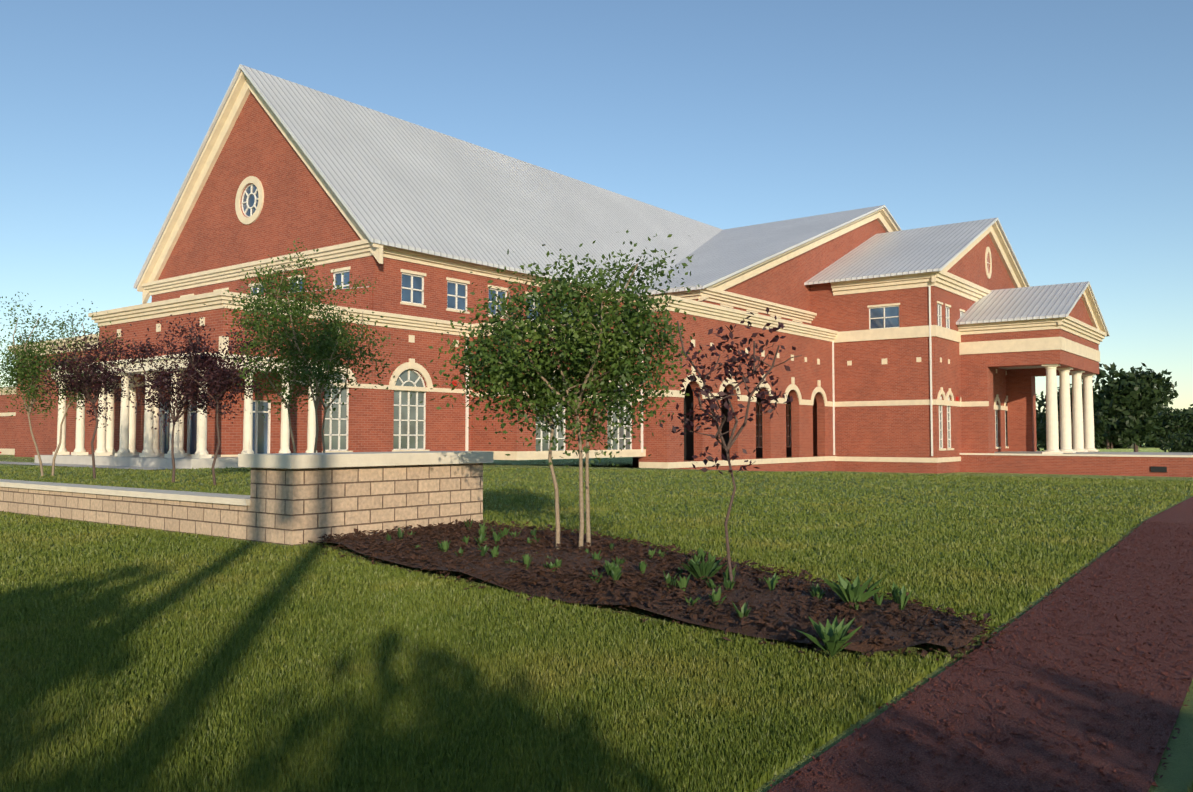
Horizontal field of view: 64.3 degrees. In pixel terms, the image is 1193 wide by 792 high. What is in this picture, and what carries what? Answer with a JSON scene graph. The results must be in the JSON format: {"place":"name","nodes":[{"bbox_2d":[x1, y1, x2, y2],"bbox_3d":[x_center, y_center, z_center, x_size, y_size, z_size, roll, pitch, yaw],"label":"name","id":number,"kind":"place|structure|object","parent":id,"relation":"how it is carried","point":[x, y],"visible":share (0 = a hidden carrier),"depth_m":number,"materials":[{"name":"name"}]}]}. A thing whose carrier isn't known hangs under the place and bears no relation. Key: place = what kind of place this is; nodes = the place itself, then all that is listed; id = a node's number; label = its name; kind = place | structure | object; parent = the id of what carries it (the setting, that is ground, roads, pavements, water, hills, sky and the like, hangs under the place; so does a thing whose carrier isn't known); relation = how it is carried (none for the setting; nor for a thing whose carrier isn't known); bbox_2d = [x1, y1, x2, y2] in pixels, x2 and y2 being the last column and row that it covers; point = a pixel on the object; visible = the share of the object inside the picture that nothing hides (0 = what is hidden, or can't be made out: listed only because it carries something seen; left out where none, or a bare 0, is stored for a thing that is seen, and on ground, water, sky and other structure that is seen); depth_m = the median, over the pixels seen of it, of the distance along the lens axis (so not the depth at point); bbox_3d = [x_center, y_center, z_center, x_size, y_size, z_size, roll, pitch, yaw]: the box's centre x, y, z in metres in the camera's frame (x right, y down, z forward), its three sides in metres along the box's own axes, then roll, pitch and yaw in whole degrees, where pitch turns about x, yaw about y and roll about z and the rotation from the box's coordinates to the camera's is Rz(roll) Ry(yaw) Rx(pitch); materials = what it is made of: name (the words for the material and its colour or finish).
{"place":"outdoors","nodes":[
{"label":"outdoors","id":0,"kind":"place"},
{"bbox_2d":[0,461,188,469],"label":"sidewalk","id":1,"kind":"structure","parent":0,"point":[96,466],"depth_m":46.22,"materials":[{"name":"concrete"}]},
{"bbox_2d":[0,381,958,459],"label":"arched openings","id":2,"kind":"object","parent":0,"point":[688,441],"depth_m":77.26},
{"bbox_2d":[47,352,1097,458],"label":"columns","id":3,"kind":"structure","parent":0,"point":[1080,438],"depth_m":51.93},
{"bbox_2d":[0,443,1192,791],"bbox_3d":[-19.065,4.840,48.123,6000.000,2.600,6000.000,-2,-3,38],"label":"ground","id":4,"kind":"structure","parent":0,"point":[1178,775],"depth_m":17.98,"materials":[{"name":"green plant"}]},
{"bbox_2d":[0,394,15,448],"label":"brick wing","id":5,"kind":"object","parent":4,"relation":"on","point":[7,432],"depth_m":78.94,"materials":[{"name":"red brick"}]},
{"bbox_2d":[15,349,97,456],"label":"brick wing","id":6,"kind":"object","parent":4,"relation":"on","point":[45,434],"visible":0.07,"depth_m":67.58,"materials":[{"name":"red brick"}]},
{"bbox_2d":[0,292,129,475],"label":"tree","id":7,"kind":"object","parent":4,"relation":"on","point":[21,372],"depth_m":35.09,"materials":[{"name":"green plant"}]},
{"bbox_2d":[30,326,147,478],"bbox_3d":[-17.434,0.192,33.024,3.909,5.494,3.975,-2,-3,38],"label":"tree","id":8,"kind":"object","parent":4,"relation":"on","point":[99,368],"depth_m":32.92,"materials":[{"name":"purple plant"}]},
{"bbox_2d":[93,317,232,482],"bbox_3d":[-13.371,0.105,29.985,4.206,5.389,4.425,-2,-3,38],"label":"tree","id":9,"kind":"object","parent":4,"relation":"on","point":[157,380],"depth_m":29.79,"materials":[{"name":"plant"}]},
{"bbox_2d":[160,312,268,484],"bbox_3d":[-11.271,-0.108,28.753,3.443,5.712,3.509,-2,-3,38],"label":"tree","id":10,"kind":"object","parent":4,"relation":"on","point":[208,360],"depth_m":28.56,"materials":[{"name":"plant"}]},
{"bbox_2d":[97,308,371,454],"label":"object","id":11,"kind":"structure","parent":4,"relation":"on","point":[359,433],"depth_m":51.90,"materials":[{"name":"red brick"}]},
{"bbox_2d":[261,287,371,310],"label":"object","id":12,"kind":"structure","parent":11,"relation":"on","point":[363,301],"depth_m":58.80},
{"bbox_2d":[0,463,482,545],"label":"retaining wall","id":13,"kind":"structure","parent":4,"relation":"on","point":[293,507],"depth_m":13.99,"materials":[{"name":"beige stone"}]},
{"bbox_2d":[203,238,402,452],"bbox_3d":[-7.814,-0.801,25.674,5.290,6.843,5.015,-2,-3,38],"label":"tree","id":14,"kind":"object","parent":4,"relation":"on","point":[319,347],"depth_m":25.20,"materials":[{"name":"green plant"}]},
{"bbox_2d":[371,325,471,451],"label":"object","id":15,"kind":"structure","parent":4,"relation":"on","point":[445,428],"depth_m":59.41,"materials":[{"name":"red brick"}]},
{"bbox_2d":[152,256,633,331],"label":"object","id":16,"kind":"structure","parent":15,"relation":"on","point":[386,275],"depth_m":63.82,"materials":[{"name":"red brick"}]},
{"bbox_2d":[0,71,1106,468],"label":"trim","id":17,"kind":"structure","parent":4,"relation":"on","point":[244,87],"depth_m":74.84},
{"bbox_2d":[158,92,360,279],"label":"brick gable","id":18,"kind":"structure","parent":17,"relation":"attached to","point":[216,233],"depth_m":68.35,"materials":[{"name":"red brick"}]},
{"bbox_2d":[6,64,722,386],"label":"building roof","id":19,"kind":"structure","parent":17,"relation":"on","point":[395,182],"depth_m":74.38,"materials":[{"name":"grey metal"}]},
{"bbox_2d":[136,185,948,453],"bbox_3d":[14.137,-5.988,81.129,97.244,21.002,28.074,1,-3,-26],"label":"building glass","id":20,"kind":"object","parent":17,"relation":"on","point":[262,445],"visible":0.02,"depth_m":63.02,"materials":[{"name":"glass"}]},
{"bbox_2d":[136,184,1007,455],"bbox_3d":[14.125,-5.613,81.077,28.165,21.750,97.416,-5,-6,64],"label":"building frame","id":21,"kind":"object","parent":17,"relation":"on","point":[256,411],"visible":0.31,"depth_m":63.04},
{"bbox_2d":[324,370,1006,450],"bbox_3d":[17.897,2.060,84.322,90.618,5.300,9.966,2,-3,-37],"label":"building glass","id":22,"kind":"object","parent":17,"relation":"on","point":[403,376],"depth_m":58.69,"materials":[{"name":"white glass"}]},
{"bbox_2d":[259,205,1109,336],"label":"building roof","id":23,"kind":"structure","parent":17,"relation":"on","point":[723,255],"depth_m":95.82,"materials":[{"name":"grey metal"}]},
{"bbox_2d":[724,219,885,310],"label":"brick gable wall","id":24,"kind":"structure","parent":17,"relation":"attached to","point":[783,283],"depth_m":94.02,"materials":[{"name":"red brick"}]},
{"bbox_2d":[947,234,1014,289],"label":"brick","id":25,"kind":"object","parent":17,"relation":"attached to","point":[969,266],"visible":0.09,"depth_m":101.21,"materials":[{"name":"red brick"}]},
{"bbox_2d":[1069,297,1092,326],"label":"brick","id":26,"kind":"object","parent":17,"relation":"on","point":[1079,312],"visible":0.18,"depth_m":96.49,"materials":[{"name":"red brick"}]},
{"bbox_2d":[410,230,703,548],"bbox_3d":[-0.394,-0.106,11.851,3.693,4.240,3.759,-2,-3,38],"label":"myrtle","id":27,"kind":"object","parent":4,"relation":"on","point":[499,376],"depth_m":11.47,"materials":[{"name":"green plant"}]},
{"bbox_2d":[472,335,644,450],"bbox_3d":[-2.017,0.052,69.806,7.200,8.850,19.200,-2,-3,38],"label":"brick","id":28,"kind":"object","parent":4,"relation":"on","point":[482,438],"visible":0.04,"depth_m":61.53,"materials":[{"name":"red brick"}]},
{"bbox_2d":[299,519,1008,666],"bbox_3d":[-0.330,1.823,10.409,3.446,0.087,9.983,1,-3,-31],"label":"mulch bed","id":29,"kind":"object","parent":4,"relation":"on","point":[753,630],"visible":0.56,"depth_m":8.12,"materials":[{"name":"brown wood"}]},
{"bbox_2d":[386,519,913,655],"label":"plants","id":30,"kind":"object","parent":29,"relation":"on","point":[834,638],"visible":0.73,"depth_m":8.35,"materials":[{"name":"green plant"}]},
{"bbox_2d":[633,299,809,467],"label":"trim","id":31,"kind":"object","parent":4,"relation":"on","point":[635,462],"visible":0.12,"depth_m":82.07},
{"bbox_2d":[639,311,816,468],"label":"wall","id":32,"kind":"structure","parent":4,"relation":"on","point":[651,443],"depth_m":70.91,"materials":[{"name":"red brick"}]},
{"bbox_2d":[660,307,801,582],"bbox_3d":[1.237,0.539,8.726,1.167,2.676,1.520,-2,-3,38],"label":"sapling","id":33,"kind":"object","parent":4,"relation":"on","point":[727,367],"depth_m":8.77,"materials":[{"name":"purple plant"}]},
{"bbox_2d":[658,310,834,470],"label":"brick arcade","id":34,"kind":"object","parent":4,"relation":"on","point":[809,373],"visible":0.5,"depth_m":81.06},
{"bbox_2d":[810,283,1007,473],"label":"brick block","id":35,"kind":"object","parent":4,"relation":"on","point":[885,431],"visible":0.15,"depth_m":91.12,"materials":[{"name":"red brick"}]},
{"bbox_2d":[960,329,1098,452],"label":"brick porch","id":36,"kind":"object","parent":4,"relation":"on","point":[976,384],"visible":0.56,"depth_m":93.14,"materials":[{"name":"red brick"}]},
{"bbox_2d":[1000,366,1044,369],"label":"porch ceiling","id":37,"kind":"structure","parent":36,"relation":"attached to","point":[1024,367],"depth_m":104.20,"materials":[{"name":"beige"}]},
{"bbox_2d":[1036,412,1097,450],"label":"tree","id":38,"kind":"object","parent":4,"relation":"on","point":[1041,436],"visible":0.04,"depth_m":244.97,"materials":[{"name":"green plant"}]},
{"bbox_2d":[1036,384,1105,447],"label":"tree","id":39,"kind":"object","parent":4,"relation":"on","point":[1098,426],"visible":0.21,"depth_m":217.69,"materials":[{"name":"green plant"}]},
{"bbox_2d":[960,455,1192,476],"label":"brick podium","id":40,"kind":"object","parent":4,"relation":"on","point":[1118,466],"visible":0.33,"depth_m":86.60,"materials":[{"name":"red brick"}]},
{"bbox_2d":[1151,466,1166,471],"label":"wall vent","id":41,"kind":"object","parent":40,"relation":"attached to","point":[1158,469],"visible":1,"depth_m":82.62,"materials":[{"name":"black metal"}]},
{"bbox_2d":[1096,436,1110,447],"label":"tree","id":42,"kind":"object","parent":4,"relation":"on","point":[1102,444],"visible":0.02,"depth_m":331.87,"materials":[{"name":"green plant"}]},
{"bbox_2d":[1095,437,1133,448],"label":"tree","id":43,"kind":"object","parent":4,"relation":"on","point":[1118,446],"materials":[{"name":"green plant"}]},
{"bbox_2d":[1094,408,1151,448],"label":"tree","id":44,"kind":"object","parent":4,"relation":"on","point":[1103,413],"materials":[{"name":"green plant"}]},
{"bbox_2d":[1081,362,1178,451],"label":"tree","id":45,"kind":"object","parent":4,"relation":"on","point":[1139,393],"depth_m":192.65,"materials":[{"name":"green plant"}]},
{"bbox_2d":[1101,410,1164,448],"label":"tree","id":46,"kind":"object","parent":4,"relation":"on","point":[1131,444],"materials":[{"name":"green plant"}]},
{"bbox_2d":[1147,405,1190,445],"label":"tree","id":47,"kind":"object","parent":4,"relation":"on","point":[1168,414],"visible":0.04,"depth_m":378.81,"materials":[{"name":"green plant"}]},
{"bbox_2d":[1148,408,1191,447],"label":"tree","id":48,"kind":"object","parent":4,"relation":"on","point":[1170,427],"visible":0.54,"depth_m":352.83,"materials":[{"name":"green plant"}]},
{"bbox_2d":[1158,429,1192,452],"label":"bush","id":49,"kind":"object","parent":4,"relation":"on","point":[1183,441],"visible":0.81,"depth_m":222.35,"materials":[{"name":"green plant"}]},
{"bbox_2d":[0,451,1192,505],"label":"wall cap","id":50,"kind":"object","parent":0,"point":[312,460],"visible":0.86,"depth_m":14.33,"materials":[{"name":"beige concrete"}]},
{"bbox_2d":[0,0,1192,412],"label":"sky","id":51,"kind":"structure","parent":0,"point":[1068,124],"materials":[{"name":"blue"}]},
{"bbox_2d":[35,451,1192,468],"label":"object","id":52,"kind":"structure","parent":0,"point":[189,462],"depth_m":47.23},
{"bbox_2d":[767,497,1192,791],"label":"path","id":53,"kind":"structure","parent":0,"point":[882,751],"depth_m":5.13,"materials":[{"name":"brown gravel"}]},
{"bbox_2d":[1169,404,1192,432],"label":"tree","id":54,"kind":"object","parent":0,"point":[1189,422],"visible":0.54,"depth_m":355.13,"materials":[{"name":"green plant"}]}
]}

